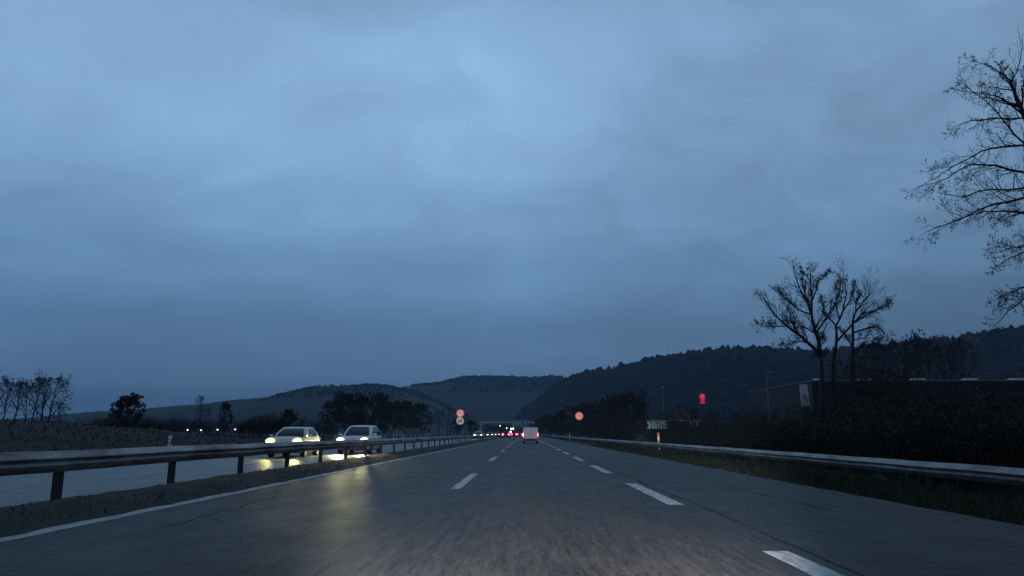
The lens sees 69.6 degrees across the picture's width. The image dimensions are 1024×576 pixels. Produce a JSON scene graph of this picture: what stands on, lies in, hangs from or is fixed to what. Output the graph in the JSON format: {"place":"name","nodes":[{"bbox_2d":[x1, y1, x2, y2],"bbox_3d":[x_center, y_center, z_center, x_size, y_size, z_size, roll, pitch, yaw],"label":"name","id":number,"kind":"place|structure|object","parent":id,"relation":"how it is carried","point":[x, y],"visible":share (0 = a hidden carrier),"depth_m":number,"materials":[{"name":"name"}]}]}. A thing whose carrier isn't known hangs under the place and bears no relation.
{"place":"outdoors","nodes":[
{"label":"outdoors","id":0,"kind":"place"},
{"bbox_2d":[2,444,462,533],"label":"median grass","id":1,"kind":"structure","parent":0,"point":[160,496],"depth_m":12.14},
{"bbox_2d":[0,436,498,506],"bbox_3d":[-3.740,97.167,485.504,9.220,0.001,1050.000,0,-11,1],"label":"opposite road","id":2,"kind":"structure","parent":0,"point":[98,485],"depth_m":20.18,"materials":[{"name":"asphalt"}]},
{"bbox_2d":[0,438,478,489],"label":"opposite lane markings","id":3,"kind":"object","parent":2,"relation":"on","point":[151,473],"visible":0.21,"depth_m":19.62,"materials":[{"name":"paint"}]},
{"bbox_2d":[266,427,319,456],"bbox_3d":[-10.798,7.615,36.512,2.110,1.430,4.100,0,-11,-2],"label":"oncoming car","id":4,"kind":"object","parent":2,"relation":"on","point":[291,434],"visible":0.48,"depth_m":35.88,"materials":[{"name":"white paint"}]},
{"bbox_2d":[336,425,381,453],"bbox_3d":[-8.684,8.665,42.180,2.180,1.570,4.404,0,-11,1],"label":"oncoming car","id":5,"kind":"object","parent":2,"relation":"on","point":[357,432],"visible":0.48,"depth_m":41.50,"materials":[{"name":"white paint"}]},
{"bbox_2d":[0,385,500,433],"bbox_3d":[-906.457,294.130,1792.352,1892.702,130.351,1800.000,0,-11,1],"label":"hill","id":6,"kind":"structure","parent":0,"point":[309,407],"depth_m":1257.64,"materials":[{"name":"plant"}]},
{"bbox_2d":[252,383,502,429],"bbox_3d":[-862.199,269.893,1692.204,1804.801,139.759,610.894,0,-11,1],"label":"hill forest","id":7,"kind":"object","parent":6,"relation":"on","point":[420,394],"visible":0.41,"depth_m":1602.44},
{"bbox_2d":[407,377,556,429],"bbox_3d":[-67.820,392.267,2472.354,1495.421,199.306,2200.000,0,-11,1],"label":"hill","id":8,"kind":"structure","parent":0,"point":[504,405],"depth_m":1855.42,"materials":[{"name":"foliage"},{"name":"grass"},{"name":"plant"}]},
{"bbox_2d":[403,374,564,392],"bbox_3d":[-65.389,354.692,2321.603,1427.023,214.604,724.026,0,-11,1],"label":"hill forest","id":9,"kind":"object","parent":8,"relation":"on","point":[539,385],"visible":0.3,"depth_m":2193.62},
{"bbox_2d":[0,435,1023,575],"bbox_3d":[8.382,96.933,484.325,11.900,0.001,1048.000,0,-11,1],"label":"road","id":10,"kind":"structure","parent":0,"point":[518,507],"depth_m":8.61,"materials":[{"name":"asphalt"}]},
{"bbox_2d":[0,437,506,541],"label":"edge line","id":11,"kind":"object","parent":10,"relation":"on","point":[55,528],"visible":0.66,"depth_m":10.83,"materials":[{"name":"paint"}]},
{"bbox_2d":[159,441,864,575],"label":"tar seams","id":12,"kind":"object","parent":10,"relation":"on","point":[812,553],"visible":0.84,"depth_m":9.15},
{"bbox_2d":[521,427,538,443],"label":"delivery van","id":13,"kind":"object","parent":10,"relation":"on","point":[530,433],"visible":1,"depth_m":81.38,"materials":[{"name":"white paint"}]},
{"bbox_2d":[451,438,843,575],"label":"lane markings","id":14,"kind":"object","parent":10,"relation":"on","point":[812,568],"visible":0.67,"depth_m":6.80,"materials":[{"name":"paint"}]},
{"bbox_2d":[0,421,1023,523],"bbox_3d":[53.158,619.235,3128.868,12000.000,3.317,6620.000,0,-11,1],"label":"ground","id":15,"kind":"structure","parent":0,"point":[46,444],"depth_m":40.52,"materials":[{"name":"soil"}]},
{"bbox_2d":[0,378,18,419],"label":"bare tree","id":16,"kind":"object","parent":15,"relation":"on","point":[1,398],"visible":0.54,"depth_m":112.52,"materials":[{"name":"brown plant"}]},
{"bbox_2d":[0,375,25,415],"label":"bare tree","id":17,"kind":"object","parent":15,"relation":"on","point":[6,383],"visible":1,"depth_m":105.25,"materials":[{"name":"brown plant"}]},
{"bbox_2d":[7,379,33,420],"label":"bare tree","id":18,"kind":"object","parent":15,"relation":"on","point":[19,392],"visible":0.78,"depth_m":110.58,"materials":[{"name":"brown plant"}]},
{"bbox_2d":[15,376,43,419],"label":"bare tree","id":19,"kind":"object","parent":15,"relation":"on","point":[26,406],"visible":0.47,"depth_m":115.71,"materials":[{"name":"brown plant"}]},
{"bbox_2d":[27,375,49,419],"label":"bare tree","id":20,"kind":"object","parent":15,"relation":"on","point":[37,391],"visible":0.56,"depth_m":114.25,"materials":[{"name":"brown plant"}]},
{"bbox_2d":[21,369,71,420],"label":"bare tree","id":21,"kind":"object","parent":15,"relation":"on","point":[45,396],"visible":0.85,"depth_m":110.08,"materials":[{"name":"brown plant"}]},
{"bbox_2d":[26,376,74,420],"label":"bare tree","id":22,"kind":"object","parent":15,"relation":"on","point":[53,402],"visible":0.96,"depth_m":108.89,"materials":[{"name":"brown plant"}]},
{"bbox_2d":[87,411,142,426],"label":"shrub","id":23,"kind":"object","parent":15,"relation":"on","point":[111,422],"visible":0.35,"depth_m":127.81,"materials":[{"name":"green plant"}]},
{"bbox_2d":[107,392,145,426],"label":"round tree","id":24,"kind":"object","parent":15,"relation":"on","point":[125,402],"visible":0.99,"depth_m":119.13,"materials":[{"name":"green plant"}]},
{"bbox_2d":[103,414,158,428],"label":"shrub","id":25,"kind":"object","parent":15,"relation":"on","point":[152,423],"visible":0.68,"depth_m":126.68,"materials":[{"name":"green plant"}]},
{"bbox_2d":[0,418,333,451],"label":"bank grass","id":26,"kind":"structure","parent":15,"relation":"on","point":[98,426],"depth_m":43.22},
{"bbox_2d":[163,415,219,432],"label":"shrub","id":27,"kind":"object","parent":15,"relation":"on","point":[189,427],"visible":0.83,"depth_m":147.90,"materials":[{"name":"green plant"}]},
{"bbox_2d":[190,417,233,434],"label":"shrub","id":28,"kind":"object","parent":15,"relation":"on","point":[217,432],"visible":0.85,"depth_m":147.54,"materials":[{"name":"green plant"}]},
{"bbox_2d":[218,401,234,433],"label":"dense tree","id":29,"kind":"object","parent":15,"relation":"on","point":[226,406],"visible":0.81,"depth_m":156.42,"materials":[{"name":"green plant"}]},
{"bbox_2d":[213,417,253,435],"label":"shrub","id":30,"kind":"object","parent":15,"relation":"on","point":[229,429],"visible":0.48,"depth_m":147.63,"materials":[{"name":"green plant"}]},
{"bbox_2d":[231,414,265,436],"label":"shrub","id":31,"kind":"object","parent":15,"relation":"on","point":[242,426],"visible":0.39,"depth_m":137.56,"materials":[{"name":"green plant"}]},
{"bbox_2d":[0,437,505,537],"bbox_3d":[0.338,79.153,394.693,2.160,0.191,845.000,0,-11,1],"label":"median strip","id":32,"kind":"object","parent":15,"relation":"on","point":[192,489],"visible":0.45,"depth_m":12.49,"materials":[{"name":"soil"}]},
{"bbox_2d":[0,434,501,499],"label":"median guardrail","id":33,"kind":"object","parent":32,"relation":"on","point":[58,464],"visible":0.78,"depth_m":14.47,"materials":[{"name":"metal"}]},
{"bbox_2d":[245,412,281,437],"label":"shrub","id":34,"kind":"object","parent":15,"relation":"on","point":[259,429],"visible":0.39,"depth_m":132.40,"materials":[{"name":"green plant"}]},
{"bbox_2d":[251,411,294,437],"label":"shrub","id":35,"kind":"object","parent":15,"relation":"on","point":[273,427],"visible":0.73,"depth_m":127.43,"materials":[{"name":"green plant"}]},
{"bbox_2d":[277,408,302,429],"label":"dense tree","id":36,"kind":"object","parent":15,"relation":"on","point":[290,415],"visible":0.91,"depth_m":126.27,"materials":[{"name":"green plant"}]},
{"bbox_2d":[290,417,335,438],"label":"shrub","id":37,"kind":"object","parent":15,"relation":"on","point":[316,425],"visible":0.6,"depth_m":118.30,"materials":[{"name":"green plant"}]},
{"bbox_2d":[295,417,341,438],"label":"shrub","id":38,"kind":"object","parent":15,"relation":"on","point":[327,430],"visible":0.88,"depth_m":115.94,"materials":[{"name":"green plant"}]},
{"bbox_2d":[319,399,350,436],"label":"dense tree","id":39,"kind":"object","parent":15,"relation":"on","point":[330,407],"visible":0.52,"depth_m":187.08,"materials":[{"name":"green plant"}]},
{"bbox_2d":[331,388,364,431],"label":"dense tree","id":40,"kind":"object","parent":15,"relation":"on","point":[344,400],"visible":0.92,"depth_m":183.51,"materials":[{"name":"green plant"}]},
{"bbox_2d":[347,408,369,425],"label":"dense tree","id":41,"kind":"object","parent":15,"relation":"on","point":[354,415],"visible":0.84,"depth_m":167.49,"materials":[{"name":"green plant"}]},
{"bbox_2d":[351,393,382,424],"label":"dense tree","id":42,"kind":"object","parent":15,"relation":"on","point":[365,399],"visible":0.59,"depth_m":187.96,"materials":[{"name":"green plant"}]},
{"bbox_2d":[367,392,394,432],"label":"dense tree","id":43,"kind":"object","parent":15,"relation":"on","point":[377,399],"visible":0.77,"depth_m":181.68,"materials":[{"name":"green plant"}]},
{"bbox_2d":[376,410,396,435],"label":"dense tree","id":44,"kind":"object","parent":15,"relation":"on","point":[385,416],"visible":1,"depth_m":165.29,"materials":[{"name":"green plant"}]},
{"bbox_2d":[376,400,408,432],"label":"dense tree","id":45,"kind":"object","parent":15,"relation":"on","point":[391,405],"visible":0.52,"depth_m":185.24,"materials":[{"name":"green plant"}]},
{"bbox_2d":[394,398,422,437],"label":"dense tree","id":46,"kind":"object","parent":15,"relation":"on","point":[403,404],"visible":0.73,"depth_m":179.40,"materials":[{"name":"green plant"}]},
{"bbox_2d":[401,412,418,436],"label":"dense tree","id":47,"kind":"object","parent":15,"relation":"on","point":[412,415],"visible":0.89,"depth_m":162.44,"materials":[{"name":"green plant"}]},
{"bbox_2d":[411,402,436,432],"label":"dense tree","id":48,"kind":"object","parent":15,"relation":"on","point":[421,407],"visible":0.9,"depth_m":176.99,"materials":[{"name":"green plant"}]},
{"bbox_2d":[448,417,466,435],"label":"dense tree","id":49,"kind":"object","parent":15,"relation":"on","point":[457,426],"visible":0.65,"depth_m":220.72,"materials":[{"name":"green plant"}]},
{"bbox_2d":[465,419,480,435],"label":"dense tree","id":50,"kind":"object","parent":15,"relation":"on","point":[473,423],"visible":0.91,"depth_m":255.44,"materials":[{"name":"green plant"}]},
{"bbox_2d":[480,420,533,430],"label":"sign gantry","id":51,"kind":"object","parent":15,"relation":"on","point":[520,423],"visible":0.94,"depth_m":399.88,"materials":[{"name":"metal"}]},
{"bbox_2d":[536,413,558,436],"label":"dense tree","id":52,"kind":"object","parent":15,"relation":"on","point":[544,418],"visible":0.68,"depth_m":274.60,"materials":[{"name":"green plant"}]},
{"bbox_2d":[549,409,572,435],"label":"dense tree","id":53,"kind":"object","parent":15,"relation":"on","point":[561,414],"visible":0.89,"depth_m":230.17,"materials":[{"name":"green plant"}]},
{"bbox_2d":[543,422,578,439],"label":"shrub","id":54,"kind":"object","parent":15,"relation":"on","point":[561,431],"visible":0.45,"depth_m":221.29,"materials":[{"name":"green plant"}]},
{"bbox_2d":[565,405,588,436],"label":"dense tree","id":55,"kind":"object","parent":15,"relation":"on","point":[574,410],"visible":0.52,"depth_m":200.99,"materials":[{"name":"green plant"}]},
{"bbox_2d":[566,419,598,441],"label":"shrub","id":56,"kind":"object","parent":15,"relation":"on","point":[576,429],"visible":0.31,"depth_m":157.38,"materials":[{"name":"green plant"}]},
{"bbox_2d":[576,399,604,437],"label":"dense tree","id":57,"kind":"object","parent":15,"relation":"on","point":[586,410],"visible":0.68,"depth_m":181.04,"materials":[{"name":"green plant"}]},
{"bbox_2d":[573,413,631,443],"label":"shrub","id":58,"kind":"object","parent":15,"relation":"on","point":[598,428],"visible":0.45,"depth_m":120.37,"materials":[{"name":"green plant"}]},
{"bbox_2d":[591,397,622,437],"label":"dense tree","id":59,"kind":"object","parent":15,"relation":"on","point":[602,405],"visible":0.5,"depth_m":161.90,"materials":[{"name":"green plant"}]},
{"bbox_2d":[602,394,632,434],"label":"dense tree","id":60,"kind":"object","parent":15,"relation":"on","point":[613,405],"visible":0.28,"depth_m":147.65,"materials":[{"name":"green plant"}]},
{"bbox_2d":[588,417,649,444],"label":"shrub","id":61,"kind":"object","parent":15,"relation":"on","point":[609,424],"visible":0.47,"depth_m":105.24,"materials":[{"name":"green plant"}]},
{"bbox_2d":[600,419,656,445],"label":"shrub","id":62,"kind":"object","parent":15,"relation":"on","point":[623,432],"visible":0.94,"depth_m":97.49,"materials":[{"name":"green plant"}]},
{"bbox_2d":[612,388,649,436],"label":"dense tree","id":63,"kind":"object","parent":15,"relation":"on","point":[628,399],"visible":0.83,"depth_m":136.88,"materials":[{"name":"green plant"}]},
{"bbox_2d":[634,398,649,437],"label":"dense tree","id":64,"kind":"object","parent":15,"relation":"on","point":[640,407],"visible":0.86,"depth_m":132.55,"materials":[{"name":"green plant"}]},
{"bbox_2d":[643,431,686,451],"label":"shrub","id":65,"kind":"object","parent":15,"relation":"on","point":[666,439],"visible":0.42,"depth_m":60.39,"materials":[{"name":"green plant"}]},
{"bbox_2d":[630,403,723,452],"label":"shrub","id":66,"kind":"object","parent":15,"relation":"on","point":[680,429],"visible":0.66,"depth_m":66.46,"materials":[{"name":"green plant"}]},
{"bbox_2d":[662,413,758,459],"bbox_3d":[13.922,10.012,49.265,6.440,3.600,6.728,8,-13,-34],"label":"shrub","id":67,"kind":"object","parent":15,"relation":"on","point":[705,443],"visible":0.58,"depth_m":49.05,"materials":[{"name":"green plant"}]},
{"bbox_2d":[681,411,771,458],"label":"shrub","id":68,"kind":"object","parent":15,"relation":"on","point":[722,430],"visible":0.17,"depth_m":52.82,"materials":[{"name":"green plant"}]},
{"bbox_2d":[695,411,800,465],"bbox_3d":[13.033,8.391,40.371,6.246,3.262,5.961,-1,-11,4],"label":"shrub","id":69,"kind":"object","parent":15,"relation":"on","point":[777,438],"visible":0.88,"depth_m":39.98,"materials":[{"name":"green plant"}]},
{"bbox_2d":[711,406,801,456],"bbox_3d":[19.177,11.315,57.786,8.506,4.443,8.118,9,-14,-37],"label":"shrub","id":70,"kind":"object","parent":15,"relation":"on","point":[759,415],"visible":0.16,"depth_m":56.90,"materials":[{"name":"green plant"}]},
{"bbox_2d":[723,417,822,461],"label":"shrub","id":71,"kind":"object","parent":15,"relation":"on","point":[770,432],"visible":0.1,"depth_m":49.19,"materials":[{"name":"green plant"}]},
{"bbox_2d":[542,435,1023,490],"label":"roadside guardrail","id":72,"kind":"object","parent":15,"relation":"on","point":[929,471],"visible":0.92,"depth_m":17.47,"materials":[{"name":"metal"}]},
{"bbox_2d":[761,418,821,466],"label":"shrub","id":73,"kind":"object","parent":15,"relation":"on","point":[791,449],"visible":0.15,"depth_m":41.86,"materials":[{"name":"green plant"}]},
{"bbox_2d":[749,255,847,423],"bbox_3d":[23.834,4.309,62.134,8.582,14.074,5.622,0,-11,1],"label":"bare tree","id":74,"kind":"object","parent":15,"relation":"on","point":[820,354],"visible":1,"depth_m":61.96,"materials":[{"name":"brown plant"}]},
{"bbox_2d":[799,384,809,413],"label":"banner sign","id":75,"kind":"object","parent":15,"relation":"on","point":[803,391],"visible":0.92,"depth_m":96.91,"materials":[{"name":"white"}]},
{"bbox_2d":[588,443,1023,525],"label":"verge grass","id":76,"kind":"structure","parent":15,"relation":"on","point":[1005,510],"depth_m":15.17,"materials":[{"name":"plant"}]},
{"bbox_2d":[773,398,839,435],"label":"shrub","id":77,"kind":"object","parent":15,"relation":"on","point":[805,410],"visible":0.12,"depth_m":78.40,"materials":[{"name":"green plant"}]},
{"bbox_2d":[822,348,859,379],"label":"bare tree","id":78,"kind":"object","parent":15,"relation":"on","point":[839,374],"visible":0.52,"depth_m":142.84,"materials":[{"name":"brown plant"}]},
{"bbox_2d":[794,395,899,467],"bbox_3d":[19.073,7.995,40.263,7.486,4.097,7.844,1,-11,-4],"label":"shrub","id":79,"kind":"object","parent":15,"relation":"on","point":[831,405],"visible":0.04,"depth_m":39.99,"materials":[{"name":"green plant"}]},
{"bbox_2d":[769,384,926,473],"bbox_3d":[16.828,7.007,35.805,7.953,4.353,8.334,-8,-14,35],"label":"shrub","id":80,"kind":"object","parent":15,"relation":"on","point":[810,427],"visible":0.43,"depth_m":35.39,"materials":[{"name":"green plant"}]},
{"bbox_2d":[816,258,895,421],"bbox_3d":[29.875,4.255,63.667,6.414,14.648,3.435,0,-11,1],"label":"bare tree","id":81,"kind":"object","parent":15,"relation":"on","point":[852,291],"visible":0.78,"depth_m":63.90,"materials":[{"name":"brown plant"}]},
{"bbox_2d":[830,358,891,417],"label":"shrub","id":82,"kind":"object","parent":15,"relation":"on","point":[865,383],"visible":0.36,"depth_m":65.49,"materials":[{"name":"green plant"}]},
{"bbox_2d":[833,265,895,422],"bbox_3d":[29.897,4.441,60.921,4.973,13.305,4.455,10,-15,-43],"label":"bare tree","id":83,"kind":"object","parent":15,"relation":"on","point":[851,341],"visible":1,"depth_m":60.87,"materials":[{"name":"brown plant"}]},
{"bbox_2d":[843,349,887,379],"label":"bare tree","id":84,"kind":"object","parent":15,"relation":"on","point":[857,352],"visible":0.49,"depth_m":137.81,"materials":[{"name":"brown plant"}]},
{"bbox_2d":[800,387,934,458],"bbox_3d":[19.346,7.543,38.711,8.040,4.400,8.425,0,-11,1],"label":"shrub","id":85,"kind":"object","parent":15,"relation":"on","point":[862,412],"visible":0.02,"depth_m":38.51,"materials":[{"name":"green plant"}]},
{"bbox_2d":[812,384,926,419],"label":"shrub","id":86,"kind":"object","parent":15,"relation":"on","point":[827,403],"visible":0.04,"depth_m":66.95,"materials":[{"name":"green plant"}]},
{"bbox_2d":[856,337,895,379],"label":"bare tree","id":87,"kind":"object","parent":15,"relation":"on","point":[872,354],"visible":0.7,"depth_m":132.23,"materials":[{"name":"brown plant"}]},
{"bbox_2d":[844,355,912,409],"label":"shrub","id":88,"kind":"object","parent":15,"relation":"on","point":[896,387],"visible":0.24,"depth_m":67.35,"materials":[{"name":"green plant"}]},
{"bbox_2d":[749,378,1023,428],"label":"retail building","id":89,"kind":"structure","parent":15,"relation":"on","point":[786,397],"depth_m":98.68,"materials":[{"name":"grey metal"}]},
{"bbox_2d":[861,336,917,379],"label":"bare tree","id":90,"kind":"object","parent":15,"relation":"on","point":[894,340],"visible":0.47,"depth_m":137.93,"materials":[{"name":"brown plant"}]},
{"bbox_2d":[805,397,999,488],"bbox_3d":[12.957,5.189,24.155,6.221,3.249,5.937,-2,-11,12],"label":"shrub","id":91,"kind":"object","parent":15,"relation":"on","point":[889,437],"visible":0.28,"depth_m":23.80,"materials":[{"name":"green plant"}]},
{"bbox_2d":[879,358,931,400],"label":"shrub","id":92,"kind":"object","parent":15,"relation":"on","point":[909,386],"visible":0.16,"depth_m":69.17,"materials":[{"name":"green plant"}]},
{"bbox_2d":[875,327,936,378],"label":"bare tree","id":93,"kind":"object","parent":15,"relation":"on","point":[903,351],"visible":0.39,"depth_m":142.51,"materials":[{"name":"brown plant"}]},
{"bbox_2d":[892,334,938,379],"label":"bare tree","id":94,"kind":"object","parent":15,"relation":"on","point":[917,341],"visible":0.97,"depth_m":132.84,"materials":[{"name":"brown plant"}]},
{"bbox_2d":[826,382,1008,482],"bbox_3d":[15.587,5.629,27.843,7.475,3.904,7.134,2,-11,-11],"label":"shrub","id":95,"kind":"object","parent":15,"relation":"on","point":[871,416],"visible":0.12,"depth_m":27.63,"materials":[{"name":"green plant"}]},
{"bbox_2d":[819,387,1023,492],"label":"shrub","id":96,"kind":"object","parent":15,"relation":"on","point":[953,483],"visible":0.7,"depth_m":22.02,"materials":[{"name":"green plant"}]},
{"bbox_2d":[895,331,959,379],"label":"bare tree","id":97,"kind":"object","parent":15,"relation":"on","point":[915,338],"visible":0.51,"depth_m":137.90,"materials":[{"name":"brown plant"}]},
{"bbox_2d":[837,380,1023,493],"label":"shrub","id":98,"kind":"object","parent":15,"relation":"on","point":[974,457],"visible":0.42,"depth_m":22.09,"materials":[{"name":"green plant"}]},
{"bbox_2d":[855,381,1023,482],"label":"shrub","id":99,"kind":"object","parent":15,"relation":"on","point":[980,398],"visible":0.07,"depth_m":28.43,"materials":[{"name":"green plant"}]},
{"bbox_2d":[920,330,967,379],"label":"bare tree","id":100,"kind":"object","parent":15,"relation":"on","point":[943,368],"visible":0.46,"depth_m":142.25,"materials":[{"name":"brown plant"}]},
{"bbox_2d":[872,390,1023,493],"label":"shrub","id":101,"kind":"object","parent":15,"relation":"on","point":[992,438],"visible":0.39,"depth_m":22.44,"materials":[{"name":"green plant"}]},
{"bbox_2d":[883,393,1023,489],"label":"shrub","id":102,"kind":"object","parent":15,"relation":"on","point":[1004,404],"visible":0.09,"depth_m":24.82,"materials":[{"name":"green plant"}]},
{"bbox_2d":[936,335,984,379],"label":"bare tree","id":103,"kind":"object","parent":15,"relation":"on","point":[956,343],"visible":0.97,"depth_m":133.01,"materials":[{"name":"brown plant"}]},
{"bbox_2d":[900,30,1023,342],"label":"bare tree","id":104,"kind":"object","parent":15,"relation":"on","point":[1018,104],"visible":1,"depth_m":22.74,"materials":[{"name":"brown plant"}]},
{"bbox_2d":[0,0,1023,418],"label":"sky","id":105,"kind":"structure","parent":0,"point":[214,200],"materials":[{"name":"blue"}]},
{"bbox_2d":[646,409,700,439],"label":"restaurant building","id":106,"kind":"structure","parent":0,"point":[658,425],"depth_m":147.09,"materials":[{"name":"grey"}]},
{"bbox_2d":[522,347,1022,434],"bbox_3d":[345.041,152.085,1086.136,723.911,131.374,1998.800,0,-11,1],"label":"hill","id":107,"kind":"structure","parent":0,"point":[722,389],"depth_m":892.03,"materials":[{"name":"green plant"}]},
{"bbox_2d":[500,324,1023,433],"bbox_3d":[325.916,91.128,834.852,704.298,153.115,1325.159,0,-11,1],"label":"hill forest","id":108,"kind":"object","parent":107,"relation":"on","point":[792,365],"visible":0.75,"depth_m":944.20,"materials":[{"name":"plant"}]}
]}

